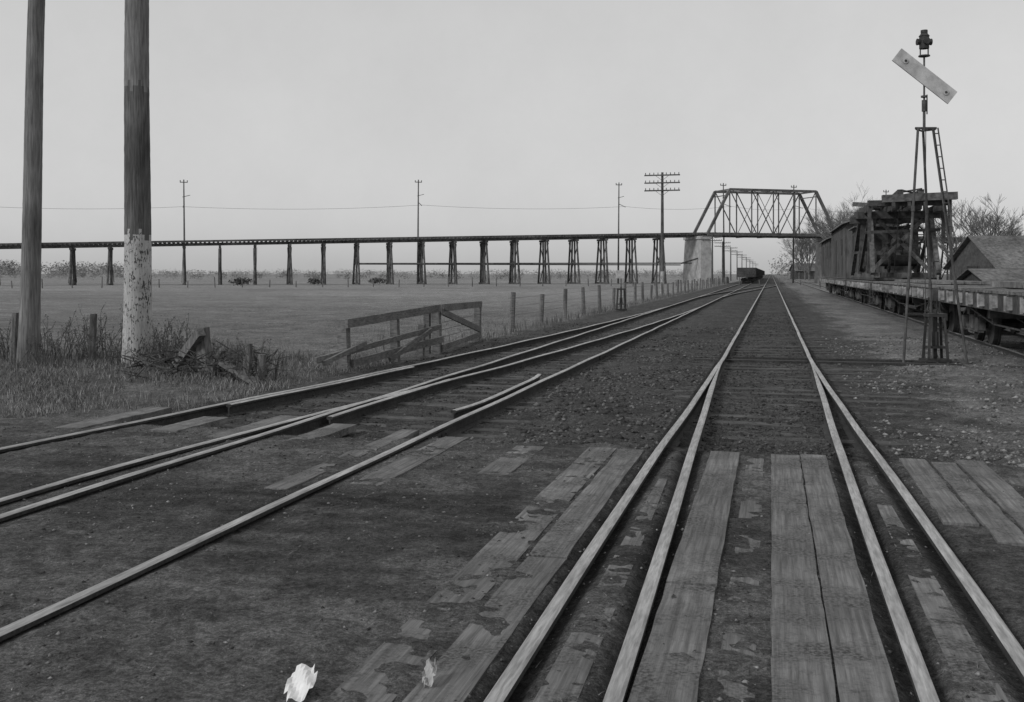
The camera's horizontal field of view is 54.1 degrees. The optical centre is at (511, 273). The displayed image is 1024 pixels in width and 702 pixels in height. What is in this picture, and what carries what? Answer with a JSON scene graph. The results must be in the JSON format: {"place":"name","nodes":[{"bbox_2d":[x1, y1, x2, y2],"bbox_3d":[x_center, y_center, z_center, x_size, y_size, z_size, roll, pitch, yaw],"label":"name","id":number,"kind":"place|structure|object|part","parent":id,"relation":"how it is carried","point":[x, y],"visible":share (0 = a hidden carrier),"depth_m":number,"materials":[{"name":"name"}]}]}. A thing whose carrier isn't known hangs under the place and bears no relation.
{"place":"outdoors","nodes":[
{"label":"outdoors","id":0,"kind":"place"},
{"bbox_2d":[0,351,402,417],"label":"dry grass","id":1,"kind":"structure","parent":0,"point":[53,372],"depth_m":14.75,"materials":[{"name":"grey plant"}]},
{"bbox_2d":[0,274,1023,701],"bbox_3d":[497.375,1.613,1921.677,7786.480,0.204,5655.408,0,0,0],"label":"ground","id":2,"kind":"structure","parent":0,"point":[248,574],"depth_m":6.58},
{"bbox_2d":[9,313,18,361],"bbox_3d":[-8.943,1.250,18.002,0.170,1.105,0.145,0,0,0],"label":"fence post","id":3,"kind":"object","parent":2,"relation":"on","point":[14,318],"visible":0.48,"depth_m":17.95,"materials":[{"name":"grey wood"}]},
{"bbox_2d":[16,0,44,363],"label":"utility pole","id":4,"kind":"object","parent":2,"relation":"on","point":[29,325],"visible":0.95,"depth_m":17.38,"materials":[{"name":"grey wood"}]},
{"bbox_2d":[88,314,96,361],"bbox_3d":[-7.535,1.260,18.002,0.170,1.085,0.145,0,0,0],"label":"fence post","id":5,"kind":"object","parent":2,"relation":"on","point":[93,326],"visible":0.61,"depth_m":17.95,"materials":[{"name":"grey wood"}]},
{"bbox_2d":[121,0,152,363],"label":"utility pole","id":6,"kind":"object","parent":2,"relation":"on","point":[137,312],"visible":0.95,"depth_m":17.32,"materials":[{"name":"grey wood"}]},
{"bbox_2d":[0,337,308,368],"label":"tall weeds","id":7,"kind":"object","parent":2,"relation":"on","point":[48,358],"visible":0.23,"depth_m":17.51,"materials":[{"name":"grey plant"}]},
{"bbox_2d":[0,304,384,383],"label":"woody weeds","id":8,"kind":"object","parent":2,"relation":"on","point":[159,345],"visible":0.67,"depth_m":17.33,"materials":[{"name":"grey plant"}]},
{"bbox_2d":[172,327,224,372],"bbox_3d":[-4.957,1.330,15.984,1.076,0.956,0.354,0,0,38],"label":"broken gate post","id":9,"kind":"object","parent":2,"relation":"on","point":[199,341],"visible":0.62,"depth_m":15.91,"materials":[{"name":"grey wood"}]},
{"bbox_2d":[109,341,302,378],"bbox_3d":[-4.949,1.408,15.989,3.293,0.623,2.436,0,0,0],"label":"brush pile","id":10,"kind":"object","parent":2,"relation":"on","point":[160,360],"visible":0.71,"depth_m":15.46,"materials":[{"name":"black plant"}]},
{"bbox_2d":[205,361,258,384],"bbox_3d":[-4.315,1.490,15.261,1.469,0.308,0.241,0,0,43],"label":"broken board","id":11,"kind":"object","parent":2,"relation":"on","point":[240,375],"visible":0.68,"depth_m":15.09,"materials":[{"name":"grey wood"}]},
{"bbox_2d":[242,343,252,381],"bbox_3d":[-3.965,1.421,15.002,0.170,0.767,0.145,0,0,0],"label":"fence post","id":12,"kind":"object","parent":2,"relation":"on","point":[249,348],"visible":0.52,"depth_m":14.95,"materials":[{"name":"grey wood"}]},
{"bbox_2d":[256,354,265,382],"bbox_3d":[-3.737,1.501,14.902,0.170,0.609,0.145,0,0,0],"label":"fence post","id":13,"kind":"object","parent":2,"relation":"on","point":[262,359],"visible":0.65,"depth_m":14.85,"materials":[{"name":"grey wood"}]},
{"bbox_2d":[284,663,317,701],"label":"crumpled paper","id":14,"kind":"object","parent":2,"relation":"on","point":[301,681],"visible":1,"depth_m":3.65,"materials":[{"name":"white paper"}]},
{"bbox_2d":[1,307,604,355],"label":"field grass","id":15,"kind":"structure","parent":2,"relation":"on","point":[300,322],"depth_m":34.89,"materials":[{"name":"grey plant"}]},
{"bbox_2d":[228,277,387,285],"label":"brush piles","id":16,"kind":"object","parent":2,"relation":"on","point":[237,281],"visible":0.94,"depth_m":137.55,"materials":[{"name":"black plant"}]},
{"bbox_2d":[1,269,682,279],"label":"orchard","id":17,"kind":"object","parent":2,"relation":"on","point":[285,275],"visible":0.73,"depth_m":261.96,"materials":[{"name":"grey plant"}]},
{"bbox_2d":[0,307,698,505],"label":"railroad track","id":18,"kind":"structure","parent":2,"relation":"on","point":[246,405],"depth_m":12.45,"materials":[{"name":"metal"}]},
{"bbox_2d":[0,277,763,641],"bbox_3d":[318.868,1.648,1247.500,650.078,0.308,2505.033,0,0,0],"label":"railroad track","id":19,"kind":"structure","parent":2,"relation":"on","point":[470,417],"depth_m":11.00,"materials":[{"name":"metal"}]},
{"bbox_2d":[737,268,756,282],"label":"gondola car","id":20,"kind":"object","parent":19,"relation":"on","point":[746,272],"visible":1,"depth_m":162.69,"materials":[{"name":"metal"}]},
{"bbox_2d":[108,321,678,438],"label":"ballast","id":21,"kind":"structure","parent":2,"relation":"on","point":[391,412],"depth_m":13.78,"materials":[{"name":"gravel"}]},
{"bbox_2d":[314,301,481,370],"bbox_3d":[-1.763,1.264,20.437,0.648,1.278,9.507,0,0,14],"label":"wooden wing fence","id":22,"kind":"object","parent":2,"relation":"on","point":[423,342],"visible":0.84,"depth_m":18.81,"materials":[{"name":"grey wood"}]},
{"bbox_2d":[11,276,819,287],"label":"wire fence","id":23,"kind":"object","parent":2,"relation":"on","point":[399,282],"visible":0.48,"depth_m":124.07,"materials":[{"name":"grey metal"}]},
{"bbox_2d":[298,316,574,364],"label":"track weeds","id":24,"kind":"object","parent":2,"relation":"on","point":[448,332],"visible":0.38,"depth_m":29.49,"materials":[{"name":"grey plant"}]},
{"bbox_2d":[0,254,946,276],"bbox_3d":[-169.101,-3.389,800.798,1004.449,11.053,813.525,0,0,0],"label":"distant trees","id":25,"kind":"object","parent":2,"relation":"on","point":[64,269],"visible":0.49,"depth_m":541.40,"materials":[{"name":"grey plant"}]},
{"bbox_2d":[0,232,965,284],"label":"timber trestle","id":26,"kind":"object","parent":2,"relation":"on","point":[513,240],"visible":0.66,"depth_m":156.14,"materials":[{"name":"grey wood"}]},
{"bbox_2d":[180,180,189,242],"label":"trolley wire pole","id":27,"kind":"object","parent":26,"relation":"attached to","point":[183,182],"visible":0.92,"depth_m":148.85,"materials":[{"name":"grey wood"}]},
{"bbox_2d":[415,180,423,269],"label":"trolley wire pole","id":28,"kind":"object","parent":26,"relation":"attached to","point":[418,182],"visible":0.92,"depth_m":158.50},
{"bbox_2d":[8,205,848,212],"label":"trolley wire","id":29,"kind":"object","parent":28,"relation":"attached to","point":[411,205],"visible":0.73,"depth_m":155.59,"materials":[{"name":"grey metal"}]},
{"bbox_2d":[0,427,1022,701],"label":"road pebbles","id":30,"kind":"object","parent":2,"relation":"on","point":[392,547],"visible":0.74,"depth_m":5.72,"materials":[{"name":"gravel"}]},
{"bbox_2d":[55,407,1023,701],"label":"plank crossing","id":31,"kind":"object","parent":2,"relation":"on","point":[801,665],"visible":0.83,"depth_m":5.19,"materials":[{"name":"grey wood"}]},
{"bbox_2d":[422,658,436,686],"bbox_3d":[-0.310,1.489,3.741,0.058,0.112,0.093,0,0,0],"label":"crumpled paper","id":32,"kind":"object","parent":31,"relation":"on","point":[429,671],"visible":0.99,"depth_m":3.74,"materials":[{"name":"grey paper"}]},
{"bbox_2d":[446,288,698,341],"bbox_3d":[8.647,1.498,61.990,1.691,0.421,78.655,0,0,15],"label":"grass strip","id":33,"kind":"object","parent":2,"relation":"on","point":[571,317],"visible":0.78,"depth_m":36.48,"materials":[{"name":"grey plant"}]},
{"bbox_2d":[454,326,738,448],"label":"ballast","id":34,"kind":"structure","parent":2,"relation":"on","point":[577,410],"depth_m":12.72,"materials":[{"name":"gravel"}]},
{"bbox_2d":[508,276,728,331],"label":"wire fence","id":35,"kind":"object","parent":2,"relation":"on","point":[541,306],"visible":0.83,"depth_m":46.44,"materials":[{"name":"metal"}]},
{"bbox_2d":[616,182,623,282],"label":"trolley wire pole","id":36,"kind":"object","parent":2,"relation":"on","point":[618,228],"visible":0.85,"depth_m":167.87,"materials":[{"name":"grey wood"}]},
{"bbox_2d":[615,270,626,309],"bbox_3d":[4.788,0.725,43.990,0.484,1.750,0.416,0,0,0],"label":"switch stand","id":37,"kind":"object","parent":2,"relation":"on","point":[619,273],"visible":1,"depth_m":43.88,"materials":[{"name":"metal"}]},
{"bbox_2d":[644,172,679,292],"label":"telegraph pole","id":38,"kind":"object","parent":2,"relation":"on","point":[662,182],"visible":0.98,"depth_m":84.89,"materials":[{"name":"grey wood"}]},
{"bbox_2d":[683,236,711,283],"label":"bridge pier","id":39,"kind":"structure","parent":2,"relation":"on","point":[698,247],"depth_m":166.20,"materials":[{"name":"concrete"}]},
{"bbox_2d":[693,188,832,238],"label":"truss bridge","id":40,"kind":"structure","parent":39,"relation":"on","point":[773,234],"depth_m":170.96,"materials":[{"name":"metal"}]},
{"bbox_2d":[703,235,721,283],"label":"telegraph pole","id":41,"kind":"object","parent":2,"relation":"on","point":[712,236],"visible":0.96,"depth_m":156.88,"materials":[{"name":"grey wood"}]},
{"bbox_2d":[714,242,730,276],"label":"telegraph pole","id":42,"kind":"object","parent":2,"relation":"on","point":[722,254],"visible":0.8,"depth_m":189.88,"materials":[{"name":"grey wood"}]},
{"bbox_2d":[720,183,730,282],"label":"trolley wire pole","id":43,"kind":"object","parent":2,"relation":"on","point":[723,185],"visible":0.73,"depth_m":173.31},
{"bbox_2d":[727,247,735,280],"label":"telegraph pole","id":44,"kind":"object","parent":2,"relation":"on","point":[730,261],"visible":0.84,"depth_m":227.89,"materials":[{"name":"grey wood"}]},
{"bbox_2d":[731,251,742,279],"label":"telegraph pole","id":45,"kind":"object","parent":2,"relation":"on","point":[737,264],"visible":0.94,"depth_m":269.94,"materials":[{"name":"grey wood"}]},
{"bbox_2d":[699,285,775,297],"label":"railroad track","id":46,"kind":"structure","parent":2,"relation":"on","point":[735,293],"depth_m":84.23,"materials":[{"name":"metal"}]},
{"bbox_2d":[484,275,1023,701],"bbox_3d":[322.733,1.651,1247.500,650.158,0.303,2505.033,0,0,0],"label":"railroad track","id":47,"kind":"structure","parent":2,"relation":"on","point":[516,669],"depth_m":7.05,"materials":[{"name":"metal"}]},
{"bbox_2d":[686,314,852,460],"bbox_3d":[6.282,1.603,24.380,1.454,0.178,32.583,0,0,14],"label":"cinder","id":48,"kind":"object","parent":2,"relation":"on","point":[809,451],"visible":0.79,"depth_m":11.79,"materials":[{"name":"gravel"}]},
{"bbox_2d":[533,479,1008,701],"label":"flangeway planks","id":49,"kind":"object","parent":2,"relation":"on","point":[572,665],"visible":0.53,"depth_m":4.22,"materials":[{"name":"grey wood"}]},
{"bbox_2d":[778,229,815,278],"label":"bare tree","id":50,"kind":"object","parent":2,"relation":"on","point":[799,252],"visible":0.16,"depth_m":299.75,"materials":[{"name":"grey plant"}]},
{"bbox_2d":[791,185,802,282],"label":"trolley wire pole","id":51,"kind":"object","parent":2,"relation":"on","point":[793,187],"visible":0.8,"depth_m":177.02,"materials":[{"name":"grey wood"}]},
{"bbox_2d":[783,241,815,279],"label":"bare tree","id":52,"kind":"object","parent":2,"relation":"on","point":[797,253],"visible":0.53,"depth_m":271.24,"materials":[{"name":"grey plant"}]},
{"bbox_2d":[781,219,820,280],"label":"bare tree","id":53,"kind":"object","parent":2,"relation":"on","point":[802,246],"visible":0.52,"depth_m":239.91,"materials":[{"name":"grey plant"}]},
{"bbox_2d":[789,263,814,278],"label":"station","id":54,"kind":"object","parent":2,"relation":"on","point":[812,271],"visible":0.29,"depth_m":300.14,"materials":[{"name":"grey wood"}]},
{"bbox_2d":[796,216,841,250],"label":"bare tree","id":55,"kind":"object","parent":2,"relation":"on","point":[808,244],"visible":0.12,"depth_m":205.57,"materials":[{"name":"grey plant"}]},
{"bbox_2d":[814,238,824,282],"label":"bridge pier","id":56,"kind":"structure","parent":2,"relation":"on","point":[817,275],"depth_m":177.48,"materials":[{"name":"concrete"}]},
{"bbox_2d":[803,198,868,238],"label":"bare tree","id":57,"kind":"object","parent":2,"relation":"on","point":[822,228],"visible":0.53,"depth_m":129.29,"materials":[{"name":"grey plant"}]},
{"bbox_2d":[824,198,879,232],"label":"bare tree","id":58,"kind":"object","parent":2,"relation":"on","point":[840,219],"visible":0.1,"depth_m":163.24,"materials":[{"name":"grey plant"}]},
{"bbox_2d":[816,186,906,231],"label":"bare tree","id":59,"kind":"object","parent":2,"relation":"on","point":[843,211],"visible":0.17,"depth_m":141.44,"materials":[{"name":"grey plant"}]},
{"bbox_2d":[785,278,1023,367],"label":"railroad track","id":60,"kind":"structure","parent":2,"relation":"on","point":[999,348],"depth_m":27.00,"materials":[{"name":"metal"}]},
{"bbox_2d":[819,236,848,294],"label":"box car","id":61,"kind":"object","parent":60,"relation":"on","point":[825,260],"visible":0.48,"depth_m":74.25,"materials":[{"name":"paint"}]},
{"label":"door and windows","id":62,"kind":"part","parent":61,"relation":"part of","materials":[{"name":"wood"}]},
{"bbox_2d":[828,220,903,300],"bbox_3d":[21.564,-0.812,61.871,3.200,4.716,15.600,0,0,15],"label":"boxcar","id":63,"kind":"object","parent":60,"relation":"on","point":[841,249],"visible":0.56,"depth_m":57.75,"materials":[{"name":"wood boards"},{"name":"dark iron"},{"name":"iron"}]},
{"bbox_3d":[19.823,-0.950,59.791,1.336,2.300,9.426,0,0,3],"label":"door and windows","id":64,"kind":"part","parent":63,"relation":"part of","materials":[{"name":"wood"}]},
{"bbox_2d":[846,188,957,310],"bbox_3d":[17.794,-1.021,46.991,3.657,5.132,14.098,0,0,15],"label":"derrick crane car","id":65,"kind":"object","parent":60,"relation":"on","point":[880,252],"visible":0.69,"depth_m":43.16,"materials":[{"name":"paint"}]},
{"bbox_2d":[872,279,1020,333],"bbox_3d":[13.897,0.513,32.350,3.030,2.066,15.800,0,0,15],"label":"flat car","id":66,"kind":"object","parent":60,"relation":"on","point":[895,291],"visible":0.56,"depth_m":28.53,"materials":[{"name":"paint"}]},
{"bbox_2d":[936,286,1023,345],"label":"flat car","id":67,"kind":"object","parent":60,"relation":"on","point":[1001,307],"visible":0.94,"depth_m":21.15,"materials":[{"name":"paint"}]},
{"bbox_2d":[992,281,1023,287],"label":"plank stack","id":68,"kind":"object","parent":67,"relation":"on","point":[1016,284],"visible":1,"depth_m":21.02,"materials":[{"name":"grey wood"}]},
{"bbox_2d":[814,335,1023,466],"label":"gravel","id":69,"kind":"structure","parent":2,"relation":"on","point":[985,457],"depth_m":12.79,"materials":[{"name":"grey gravel"}]},
{"bbox_2d":[892,29,971,363],"bbox_3d":[7.872,-1.363,18.327,1.097,5.974,2.173,0,0,40],"label":"railroad signal mast","id":70,"kind":"object","parent":2,"relation":"on","point":[923,75],"visible":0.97,"depth_m":17.88,"materials":[{"name":"metal"}]},
{"bbox_2d":[919,309,951,362],"bbox_3d":[7.687,1.125,18.181,0.440,0.950,0.398,0,0,0],"label":"switch stand","id":71,"kind":"object","parent":2,"relation":"on","point":[934,345],"visible":0.98,"depth_m":18.14,"materials":[{"name":"metal"}]},
{"bbox_2d":[919,201,984,260],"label":"bare tree","id":72,"kind":"object","parent":2,"relation":"on","point":[952,243],"visible":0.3,"depth_m":104.70,"materials":[{"name":"grey plant"}]},
{"bbox_2d":[923,194,1023,254],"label":"bare tree","id":73,"kind":"object","parent":2,"relation":"on","point":[992,218],"visible":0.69,"depth_m":94.23,"materials":[{"name":"grey plant"}]},
{"bbox_2d":[943,236,1023,279],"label":"wooden barn","id":74,"kind":"structure","parent":2,"relation":"on","point":[989,252],"depth_m":75.89,"materials":[{"name":"grey wood"}]},
{"bbox_2d":[947,199,1023,238],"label":"bare tree","id":75,"kind":"object","parent":2,"relation":"on","point":[983,221],"visible":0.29,"depth_m":98.11,"materials":[{"name":"grey plant"}]},
{"bbox_2d":[956,269,1023,281],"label":"wooden shed","id":76,"kind":"structure","parent":2,"relation":"on","point":[1013,275],"depth_m":63.24,"materials":[{"name":"grey wood"}]},
{"bbox_2d":[985,223,1023,235],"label":"bare tree","id":77,"kind":"object","parent":2,"relation":"on","point":[1011,232],"visible":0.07,"depth_m":124.25,"materials":[{"name":"grey plant"}]},
{"bbox_2d":[0,0,1023,273],"label":"sky","id":78,"kind":"structure","parent":0,"point":[289,114],"materials":[{"name":"grey"}]}
]}

